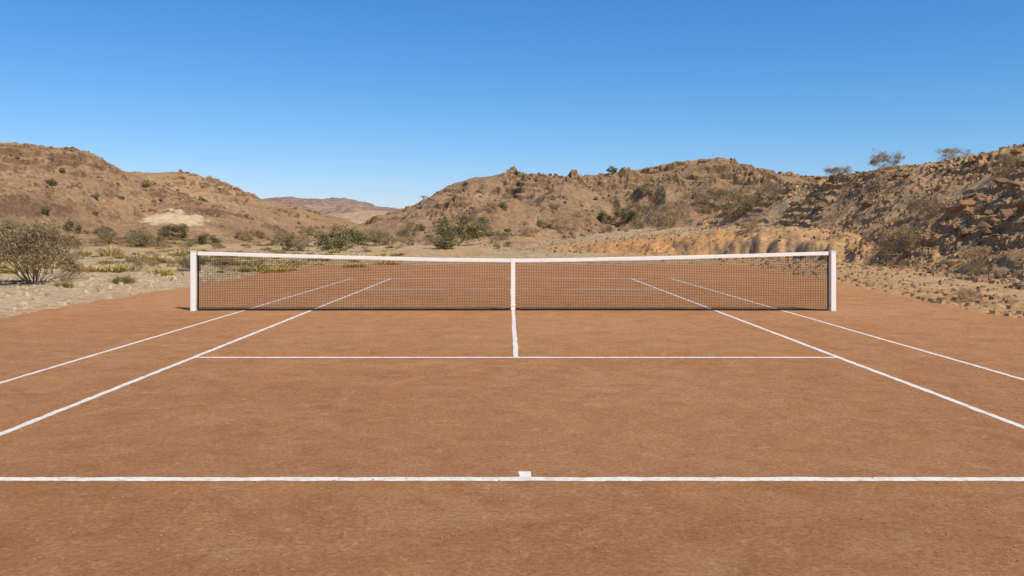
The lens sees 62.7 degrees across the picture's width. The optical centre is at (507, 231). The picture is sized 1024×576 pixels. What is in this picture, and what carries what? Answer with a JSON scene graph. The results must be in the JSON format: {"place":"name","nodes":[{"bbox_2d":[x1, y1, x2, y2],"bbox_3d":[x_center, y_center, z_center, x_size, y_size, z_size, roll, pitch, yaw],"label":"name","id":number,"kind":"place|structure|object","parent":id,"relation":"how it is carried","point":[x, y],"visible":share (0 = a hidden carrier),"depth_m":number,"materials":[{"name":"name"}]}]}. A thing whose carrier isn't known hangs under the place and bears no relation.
{"place":"outdoors","nodes":[
{"label":"outdoors","id":0,"kind":"place"},
{"bbox_2d":[0,142,303,248],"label":"hill","id":1,"kind":"structure","parent":0,"point":[122,216],"depth_m":118.99,"materials":[{"name":"soil"}]},
{"bbox_2d":[0,218,20,227],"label":"grey shrub","id":2,"kind":"object","parent":1,"relation":"on","point":[3,224],"visible":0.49,"depth_m":80.65,"materials":[{"name":"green plant"}]},
{"bbox_2d":[5,222,32,231],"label":"dry shrub","id":3,"kind":"object","parent":1,"relation":"on","point":[15,224],"visible":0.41,"depth_m":78.48,"materials":[{"name":"brown plant"}]},
{"bbox_2d":[44,178,57,185],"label":"shrub","id":4,"kind":"object","parent":1,"relation":"on","point":[52,182],"visible":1,"depth_m":106.57,"materials":[{"name":"green plant"}]},
{"bbox_2d":[58,219,83,231],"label":"green shrub","id":5,"kind":"object","parent":1,"relation":"on","point":[70,224],"visible":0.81,"depth_m":91.83,"materials":[{"name":"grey plant"}]},
{"bbox_2d":[92,226,113,235],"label":"grey shrub","id":6,"kind":"object","parent":1,"relation":"on","point":[101,230],"visible":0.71,"depth_m":96.14,"materials":[{"name":"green plant"}]},
{"bbox_2d":[99,230,121,242],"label":"grey shrub","id":7,"kind":"object","parent":1,"relation":"on","point":[111,234],"visible":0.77,"depth_m":89.83,"materials":[{"name":"green plant"}]},
{"bbox_2d":[157,230,169,236],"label":"shrub","id":8,"kind":"object","parent":1,"relation":"on","point":[163,233],"visible":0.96,"depth_m":101.46,"materials":[{"name":"green plant"}]},
{"bbox_2d":[234,226,256,238],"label":"green shrub","id":9,"kind":"object","parent":1,"relation":"on","point":[245,233],"visible":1,"depth_m":113.69,"materials":[{"name":"grey plant"}]},
{"bbox_2d":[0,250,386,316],"bbox_3d":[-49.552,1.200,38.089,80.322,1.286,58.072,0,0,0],"label":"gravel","id":10,"kind":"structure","parent":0,"point":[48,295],"depth_m":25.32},
{"bbox_2d":[127,171,357,239],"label":"back hill","id":11,"kind":"structure","parent":0,"point":[231,199],"depth_m":228.45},
{"bbox_2d":[302,225,320,234],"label":"grey shrub","id":12,"kind":"object","parent":11,"relation":"on","point":[308,231],"visible":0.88,"depth_m":172.31,"materials":[{"name":"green plant"}]},
{"bbox_2d":[263,196,397,213],"bbox_3d":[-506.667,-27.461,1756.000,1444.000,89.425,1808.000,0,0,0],"label":"distant hills","id":13,"kind":"structure","parent":0,"point":[331,205],"depth_m":1507.85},
{"bbox_2d":[327,210,387,223],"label":"sandy hill","id":14,"kind":"structure","parent":0,"point":[359,217],"depth_m":414.84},
{"bbox_2d":[0,225,1023,318],"bbox_3d":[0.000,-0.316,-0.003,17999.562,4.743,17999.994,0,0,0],"label":"ground","id":15,"kind":"structure","parent":0,"point":[775,243],"depth_m":46.66,"materials":[{"name":"sand"}]},
{"bbox_2d":[0,264,37,273],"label":"grass tuft","id":16,"kind":"object","parent":15,"relation":"on","point":[24,271],"visible":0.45,"depth_m":31.32,"materials":[{"name":"plant"}]},
{"bbox_2d":[0,218,92,283],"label":"acacia shrub","id":17,"kind":"object","parent":15,"relation":"on","point":[46,245],"visible":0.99,"depth_m":24.77,"materials":[{"name":"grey plant"}]},
{"bbox_2d":[52,279,74,287],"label":"grass tuft","id":18,"kind":"object","parent":15,"relation":"on","point":[66,284],"visible":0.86,"depth_m":22.04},
{"bbox_2d":[71,249,91,258],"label":"dry shrub","id":19,"kind":"object","parent":15,"relation":"on","point":[79,254],"visible":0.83,"depth_m":47.22,"materials":[{"name":"beige plant"}]},
{"bbox_2d":[56,262,106,272],"bbox_3d":[-16.328,1.338,32.306,2.692,0.463,1.926,0,0,-22],"label":"grass tuft","id":20,"kind":"object","parent":15,"relation":"on","point":[89,268],"visible":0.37,"depth_m":32.17,"materials":[{"name":"plant"}]},
{"bbox_2d":[87,237,105,245],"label":"grey shrub","id":21,"kind":"object","parent":15,"relation":"on","point":[101,242],"visible":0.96,"depth_m":86.11,"materials":[{"name":"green plant"}]},
{"bbox_2d":[93,243,129,256],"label":"grass tuft","id":22,"kind":"object","parent":15,"relation":"on","point":[108,252],"visible":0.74,"depth_m":52.15,"materials":[{"name":"plant"}]},
{"bbox_2d":[94,262,133,272],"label":"grass tuft","id":23,"kind":"object","parent":15,"relation":"on","point":[119,269],"visible":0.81,"depth_m":31.85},
{"bbox_2d":[110,260,130,267],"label":"dry shrub","id":24,"kind":"object","parent":15,"relation":"on","point":[119,262],"visible":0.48,"depth_m":37.56,"materials":[{"name":"beige plant"}]},
{"bbox_2d":[108,272,136,282],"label":"grass tuft","id":25,"kind":"object","parent":15,"relation":"on","point":[123,280],"visible":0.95,"depth_m":24.24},
{"bbox_2d":[117,231,140,243],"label":"dry shrub","id":26,"kind":"object","parent":15,"relation":"on","point":[130,234],"visible":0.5,"depth_m":92.49,"materials":[{"name":"brown plant"}]},
{"bbox_2d":[121,252,154,260],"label":"grass tuft","id":27,"kind":"object","parent":15,"relation":"on","point":[126,259],"visible":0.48,"depth_m":42.96,"materials":[{"name":"plant"}]},
{"bbox_2d":[129,261,151,271],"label":"dry shrub","id":28,"kind":"object","parent":15,"relation":"on","point":[137,264],"visible":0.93,"depth_m":30.03,"materials":[{"name":"beige plant"}]},
{"bbox_2d":[124,229,179,247],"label":"grey shrub","id":29,"kind":"object","parent":15,"relation":"on","point":[157,239],"visible":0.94,"depth_m":89.44,"materials":[{"name":"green plant"}]},
{"bbox_2d":[135,260,177,275],"bbox_3d":[-11.947,1.214,28.449,2.018,0.536,1.702,0,0,0],"label":"grass tuft","id":30,"kind":"object","parent":15,"relation":"on","point":[162,272],"visible":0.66,"depth_m":28.31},
{"bbox_2d":[146,255,170,261],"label":"grass tuft","id":31,"kind":"object","parent":15,"relation":"on","point":[160,260],"visible":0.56,"depth_m":43.11,"materials":[{"name":"plant"}]},
{"bbox_2d":[163,224,188,237],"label":"green shrub","id":32,"kind":"object","parent":15,"relation":"on","point":[178,229],"visible":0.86,"depth_m":103.91,"materials":[{"name":"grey plant"}]},
{"bbox_2d":[171,251,187,257],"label":"dry shrub","id":33,"kind":"object","parent":15,"relation":"on","point":[177,254],"visible":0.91,"depth_m":49.03,"materials":[{"name":"brown plant"}]},
{"bbox_2d":[177,238,197,246],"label":"grey shrub","id":34,"kind":"object","parent":15,"relation":"on","point":[189,242],"visible":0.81,"depth_m":90.21,"materials":[{"name":"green plant"}]},
{"bbox_2d":[176,256,201,271],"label":"grey shrub","id":35,"kind":"object","parent":15,"relation":"on","point":[185,261],"visible":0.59,"depth_m":30.73,"materials":[{"name":"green plant"}]},
{"bbox_2d":[187,253,211,264],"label":"grey shrub","id":36,"kind":"object","parent":15,"relation":"on","point":[204,260],"visible":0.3,"depth_m":39.17,"materials":[{"name":"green plant"}]},
{"bbox_2d":[190,232,223,243],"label":"green shrub","id":37,"kind":"object","parent":15,"relation":"on","point":[203,238],"visible":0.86,"depth_m":104.72,"materials":[{"name":"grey plant"}]},
{"bbox_2d":[241,261,292,272],"bbox_3d":[-9.324,1.380,33.407,1.849,0.530,2.923,0,0,17],"label":"grass tuft","id":38,"kind":"object","parent":15,"relation":"on","point":[272,268],"visible":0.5,"depth_m":33.36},
{"bbox_2d":[261,228,311,250],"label":"grey shrub","id":39,"kind":"object","parent":15,"relation":"on","point":[287,239],"visible":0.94,"depth_m":72.17,"materials":[{"name":"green plant"}]},
{"bbox_2d":[275,261,306,267],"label":"grass tuft","id":40,"kind":"object","parent":15,"relation":"on","point":[294,265],"visible":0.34,"depth_m":37.46,"materials":[{"name":"plant"}]},
{"bbox_2d":[279,258,308,264],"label":"grass tuft","id":41,"kind":"object","parent":15,"relation":"on","point":[299,261],"visible":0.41,"depth_m":39.71,"materials":[{"name":"plant"}]},
{"bbox_2d":[308,221,370,250],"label":"green shrub","id":42,"kind":"object","parent":15,"relation":"on","point":[357,237],"visible":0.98,"depth_m":65.67,"materials":[{"name":"grey plant"}]},
{"bbox_2d":[356,228,390,245],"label":"grey shrub","id":43,"kind":"object","parent":15,"relation":"on","point":[379,236],"visible":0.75,"depth_m":94.62,"materials":[{"name":"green plant"}]},
{"bbox_2d":[375,260,401,264],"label":"grass tuft","id":44,"kind":"object","parent":15,"relation":"on","point":[392,263],"visible":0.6,"depth_m":41.56,"materials":[{"name":"plant"}]},
{"bbox_2d":[384,233,410,246],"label":"dry shrub","id":45,"kind":"object","parent":15,"relation":"on","point":[401,239],"visible":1,"depth_m":81.44,"materials":[{"name":"brown plant"}]},
{"bbox_2d":[400,238,415,245],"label":"grey shrub","id":46,"kind":"object","parent":15,"relation":"on","point":[411,241],"visible":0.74,"depth_m":98.28,"materials":[{"name":"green plant"}]},
{"bbox_2d":[413,237,433,244],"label":"dry shrub","id":47,"kind":"object","parent":15,"relation":"on","point":[419,241],"visible":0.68,"depth_m":106.18,"materials":[{"name":"brown plant"}]},
{"bbox_2d":[424,235,450,248],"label":"grey shrub","id":48,"kind":"object","parent":15,"relation":"on","point":[435,240],"visible":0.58,"depth_m":77.09,"materials":[{"name":"green plant"}]},
{"bbox_2d":[434,238,456,248],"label":"shrub","id":49,"kind":"object","parent":15,"relation":"on","point":[445,244],"visible":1,"depth_m":75.77,"materials":[{"name":"green plant"}]},
{"bbox_2d":[432,213,489,245],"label":"green shrub","id":50,"kind":"object","parent":15,"relation":"on","point":[445,229],"visible":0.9,"depth_m":88.13,"materials":[{"name":"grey plant"}]},
{"bbox_2d":[0,265,1023,575],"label":"clay court","id":51,"kind":"object","parent":15,"relation":"on","point":[572,417],"visible":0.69,"depth_m":6.74,"materials":[{"name":"soil"}]},
{"bbox_2d":[0,279,347,382],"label":"doubles sideline","id":52,"kind":"object","parent":51,"relation":"on","point":[135,342],"visible":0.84,"depth_m":11.72,"materials":[{"name":"paint"}]},
{"bbox_2d":[190,251,196,310],"bbox_3d":[-6.401,1.016,17.100,0.110,1.268,0.110,0,0,0],"label":"net post","id":53,"kind":"object","parent":51,"relation":"on","point":[193,281],"visible":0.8,"depth_m":17.05,"materials":[{"name":"metal"}]},
{"bbox_2d":[196,252,829,310],"bbox_3d":[0.104,0.999,17.096,12.910,1.200,0.052,0,0,0],"label":"tennis net","id":54,"kind":"object","parent":53,"relation":"attached to","point":[514,260],"visible":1,"depth_m":17.10,"materials":[{"name":"black fabric"}]},
{"bbox_2d":[0,279,389,435],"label":"singles sideline","id":55,"kind":"object","parent":51,"relation":"on","point":[74,404],"visible":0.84,"depth_m":8.92,"materials":[{"name":"paint"}]},
{"bbox_2d":[0,477,1023,480],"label":"baseline","id":56,"kind":"object","parent":51,"relation":"on","point":[515,479],"visible":1,"depth_m":5.42,"materials":[{"name":"paint"}]},
{"bbox_2d":[0,318,1023,575],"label":"clay crumbs","id":57,"kind":"object","parent":51,"relation":"on","point":[470,464],"visible":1,"depth_m":5.09,"materials":[{"name":"soil"}]},
{"bbox_2d":[510,289,517,356],"bbox_3d":[0.102,1.596,17.100,0.085,0.001,12.800,0,0,0],"label":"service line","id":58,"kind":"object","parent":51,"relation":"on","point":[515,346],"visible":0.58,"depth_m":12.95,"materials":[{"name":"paint"}]},
{"bbox_2d":[193,357,839,357],"bbox_3d":[0.104,1.597,10.700,8.230,0.001,0.112,0,0,0],"label":"service line","id":59,"kind":"object","parent":51,"relation":"on","point":[516,357],"visible":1,"depth_m":10.69,"materials":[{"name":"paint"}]},
{"bbox_2d":[518,471,530,476],"bbox_3d":[0.112,1.596,5.530,0.085,0.001,0.140,0,0,0],"label":"mark","id":60,"kind":"object","parent":51,"relation":"on","point":[524,473],"visible":1,"depth_m":5.55,"materials":[{"name":"paint"}]},
{"bbox_2d":[632,279,1023,428],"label":"singles sideline","id":61,"kind":"object","parent":51,"relation":"on","point":[953,400],"visible":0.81,"depth_m":9.29,"materials":[{"name":"paint"}]},
{"bbox_2d":[829,251,835,310],"bbox_3d":[6.609,1.016,17.100,0.110,1.268,0.110,0,0,0],"label":"net post","id":62,"kind":"object","parent":51,"relation":"on","point":[832,281],"visible":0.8,"depth_m":17.05,"materials":[{"name":"metal"}]},
{"bbox_2d":[673,279,1023,379],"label":"doubles sideline","id":63,"kind":"object","parent":51,"relation":"on","point":[888,340],"visible":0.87,"depth_m":11.93,"materials":[{"name":"paint"}]},
{"bbox_2d":[647,198,695,227],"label":"dry shrub","id":64,"kind":"object","parent":15,"relation":"on","point":[677,204],"visible":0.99,"depth_m":84.55,"materials":[{"name":"brown plant"}]},
{"bbox_2d":[479,165,919,281],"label":"bank stones","id":65,"kind":"object","parent":15,"relation":"on","point":[886,264],"visible":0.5,"depth_m":51.99,"materials":[{"name":"stone"}]},
{"bbox_2d":[740,216,761,231],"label":"dry shrub","id":66,"kind":"object","parent":15,"relation":"on","point":[752,219],"visible":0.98,"depth_m":55.44,"materials":[{"name":"brown plant"}]},
{"bbox_2d":[951,284,985,301],"bbox_3d":[10.618,1.417,19.347,0.718,0.476,0.667,0,0,40],"label":"dry shrub","id":67,"kind":"object","parent":15,"relation":"on","point":[963,290],"visible":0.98,"depth_m":19.31,"materials":[{"name":"beige plant"}]},
{"bbox_2d":[961,261,982,273],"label":"dry shrub","id":68,"kind":"object","parent":15,"relation":"on","point":[975,265],"visible":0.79,"depth_m":29.85,"materials":[{"name":"brown plant"}]},
{"bbox_2d":[0,0,1023,208],"label":"sky","id":69,"kind":"structure","parent":0,"point":[382,103],"materials":[{"name":"blue"}]},
{"bbox_2d":[334,157,814,244],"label":"central hill","id":70,"kind":"structure","parent":0,"point":[520,210],"depth_m":160.00,"materials":[{"name":"stone"}]},
{"bbox_2d":[0,143,814,241],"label":"scree","id":71,"kind":"structure","parent":70,"relation":"on","point":[200,198],"depth_m":155.76,"materials":[{"name":"stone"}]},
{"bbox_2d":[397,223,420,237],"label":"grey shrub","id":72,"kind":"object","parent":70,"relation":"on","point":[408,227],"visible":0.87,"depth_m":138.60,"materials":[{"name":"green plant"}]},
{"bbox_2d":[489,236,503,243],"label":"dry shrub","id":73,"kind":"object","parent":70,"relation":"on","point":[494,240],"visible":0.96,"depth_m":99.71,"materials":[{"name":"beige plant"}]},
{"bbox_2d":[489,230,508,238],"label":"grey shrub","id":74,"kind":"object","parent":70,"relation":"on","point":[494,234],"visible":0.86,"depth_m":105.09,"materials":[{"name":"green plant"}]},
{"bbox_2d":[516,224,541,234],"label":"dry shrub","id":75,"kind":"object","parent":70,"relation":"on","point":[525,230],"visible":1,"depth_m":109.78,"materials":[{"name":"beige plant"}]},
{"bbox_2d":[543,218,579,229],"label":"dry shrub","id":76,"kind":"object","parent":70,"relation":"on","point":[558,221],"visible":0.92,"depth_m":120.64,"materials":[{"name":"beige plant"}]},
{"bbox_2d":[595,210,617,223],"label":"green shrub","id":77,"kind":"object","parent":70,"relation":"on","point":[601,217],"visible":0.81,"depth_m":134.32,"materials":[{"name":"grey plant"}]},
{"bbox_2d":[605,165,617,172],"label":"shrub","id":78,"kind":"object","parent":70,"relation":"on","point":[613,169],"visible":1,"depth_m":190.65,"materials":[{"name":"green plant"}]},
{"bbox_2d":[611,207,637,220],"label":"green shrub","id":79,"kind":"object","parent":70,"relation":"on","point":[631,213],"visible":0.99,"depth_m":134.96,"materials":[{"name":"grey plant"}]},
{"bbox_2d":[677,183,737,208],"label":"dry shrub","id":80,"kind":"object","parent":70,"relation":"on","point":[709,194],"visible":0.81,"depth_m":123.50,"materials":[{"name":"brown plant"}]},
{"bbox_2d":[692,145,1023,280],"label":"slope","id":81,"kind":"structure","parent":0,"point":[1007,262],"depth_m":46.91,"materials":[{"name":"stone"}]},
{"bbox_2d":[719,204,739,218],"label":"dry shrub","id":82,"kind":"object","parent":81,"relation":"on","point":[726,213],"visible":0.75,"depth_m":83.66,"materials":[{"name":"brown plant"}]},
{"bbox_2d":[720,186,753,218],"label":"grey shrub","id":83,"kind":"object","parent":81,"relation":"on","point":[743,197],"visible":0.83,"depth_m":83.06,"materials":[{"name":"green plant"}]},
{"bbox_2d":[750,183,792,207],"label":"dry shrub","id":84,"kind":"object","parent":81,"relation":"on","point":[771,186],"visible":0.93,"depth_m":77.26,"materials":[{"name":"brown plant"}]},
{"bbox_2d":[814,202,826,206],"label":"rock","id":85,"kind":"object","parent":81,"relation":"on","point":[821,204],"visible":0.91,"depth_m":62.27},
{"bbox_2d":[823,163,853,177],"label":"dry shrub","id":86,"kind":"object","parent":81,"relation":"on","point":[828,170],"visible":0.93,"depth_m":65.09,"materials":[{"name":"brown plant"}]},
{"bbox_2d":[688,144,1023,289],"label":"rubble","id":87,"kind":"object","parent":81,"relation":"on","point":[1005,239],"visible":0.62,"depth_m":41.51,"materials":[{"name":"stone"}]},
{"bbox_2d":[720,185,1023,317],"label":"edge stones","id":88,"kind":"object","parent":81,"relation":"on","point":[939,300],"visible":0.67,"depth_m":23.59,"materials":[{"name":"stone"}]},
{"bbox_2d":[866,147,904,169],"bbox_3d":[26.591,-5.186,59.261,2.421,1.617,2.609,0,0,5],"label":"dry shrub","id":89,"kind":"object","parent":81,"relation":"on","point":[873,161],"visible":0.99,"depth_m":58.99,"materials":[{"name":"brown plant"}]},
{"bbox_2d":[869,224,940,262],"bbox_3d":[18.314,0.553,38.713,3.136,1.907,3.203,0,0,-10],"label":"dry shrub","id":90,"kind":"object","parent":81,"relation":"on","point":[908,231],"visible":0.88,"depth_m":38.61,"materials":[{"name":"brown plant"}]},
{"bbox_2d":[904,189,950,223],"bbox_3d":[19.840,-1.061,39.587,2.278,1.842,2.248,0,0,14],"label":"dry shrub","id":91,"kind":"object","parent":81,"relation":"on","point":[921,202],"visible":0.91,"depth_m":39.35,"materials":[{"name":"brown plant"}]},
{"bbox_2d":[926,235,939,243],"bbox_3d":[19.011,0.336,37.415,0.696,0.371,0.350,0,0,44],"label":"rock","id":92,"kind":"object","parent":81,"relation":"on","point":[933,239],"visible":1,"depth_m":37.31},
{"bbox_2d":[934,184,947,190],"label":"rock","id":93,"kind":"object","parent":81,"relation":"on","point":[937,187],"visible":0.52,"depth_m":45.00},
{"bbox_2d":[935,147,973,160],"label":"dry shrub","id":94,"kind":"object","parent":81,"relation":"on","point":[954,151],"visible":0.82,"depth_m":51.15,"materials":[{"name":"brown plant"}]},
{"bbox_2d":[945,259,964,266],"bbox_3d":[17.434,1.199,32.751,0.709,0.306,0.276,0,0,0],"label":"rock","id":95,"kind":"object","parent":81,"relation":"on","point":[950,262],"visible":0.84,"depth_m":32.69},
{"bbox_2d":[950,200,975,211],"bbox_3d":[20.311,-1.173,37.456,1.111,0.566,0.619,-9,-12,16],"label":"rock","id":96,"kind":"object","parent":81,"relation":"on","point":[960,205],"visible":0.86,"depth_m":37.29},
{"bbox_2d":[959,228,969,237],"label":"rock","id":97,"kind":"object","parent":81,"relation":"on","point":[963,233],"visible":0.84,"depth_m":35.29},
{"bbox_2d":[962,193,976,199],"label":"rock","id":98,"kind":"object","parent":81,"relation":"on","point":[971,195],"visible":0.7,"depth_m":38.22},
{"bbox_2d":[967,154,977,164],"bbox_3d":[26.345,-4.058,47.552,0.516,0.677,1.183,28,20,35],"label":"rock","id":99,"kind":"object","parent":81,"relation":"on","point":[971,158],"visible":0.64,"depth_m":47.21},
{"bbox_2d":[956,242,992,260],"bbox_3d":[17.188,0.802,30.516,1.662,0.966,1.685,0,0,41],"label":"dry shrub","id":100,"kind":"object","parent":81,"relation":"on","point":[976,249],"visible":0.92,"depth_m":30.49,"materials":[{"name":"brown plant"}]},
{"bbox_2d":[973,201,986,211],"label":"dry shrub","id":101,"kind":"object","parent":81,"relation":"on","point":[980,206],"visible":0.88,"depth_m":36.10,"materials":[{"name":"brown plant"}]},
{"bbox_2d":[976,221,990,228],"bbox_3d":[19.443,-0.223,34.209,0.661,0.480,1.133,-14,21,-8],"label":"rock","id":102,"kind":"object","parent":81,"relation":"on","point":[981,224],"visible":0.55,"depth_m":34.10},
{"bbox_2d":[979,227,992,236],"bbox_3d":[19.120,-0.003,33.429,0.598,0.436,0.732,9,13,7],"label":"rock","id":103,"kind":"object","parent":81,"relation":"on","point":[986,231],"visible":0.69,"depth_m":33.20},
{"bbox_2d":[984,209,996,214],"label":"rock","id":104,"kind":"object","parent":81,"relation":"on","point":[989,212],"visible":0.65,"depth_m":35.12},
{"bbox_2d":[993,177,1008,186],"bbox_3d":[21.723,-2.172,36.854,0.747,0.455,0.518,0,0,7],"label":"rock","id":105,"kind":"object","parent":81,"relation":"on","point":[999,181],"visible":0.62,"depth_m":36.78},
{"bbox_2d":[1000,209,1013,218],"bbox_3d":[19.560,-0.661,32.901,0.452,0.461,0.376,0,0,-3],"label":"rock","id":106,"kind":"object","parent":81,"relation":"on","point":[1005,213],"visible":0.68,"depth_m":32.82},
{"bbox_2d":[1000,167,1014,174],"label":"dry shrub","id":107,"kind":"object","parent":81,"relation":"on","point":[1009,170],"visible":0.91,"depth_m":38.53,"materials":[{"name":"brown plant"}]},
{"bbox_2d":[996,152,1022,170],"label":"dry shrub","id":108,"kind":"object","parent":81,"relation":"on","point":[1010,159],"visible":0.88,"depth_m":38.72,"materials":[{"name":"brown plant"}]},
{"bbox_2d":[1005,181,1023,186],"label":"rock","id":109,"kind":"object","parent":81,"relation":"on","point":[1014,183],"visible":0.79,"depth_m":35.01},
{"bbox_2d":[1010,148,1023,155],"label":"rock","id":110,"kind":"object","parent":81,"relation":"on","point":[1015,151],"visible":0.73,"depth_m":42.34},
{"bbox_2d":[1015,196,1023,210],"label":"rock","id":111,"kind":"object","parent":81,"relation":"on","point":[1019,204],"visible":1,"depth_m":31.61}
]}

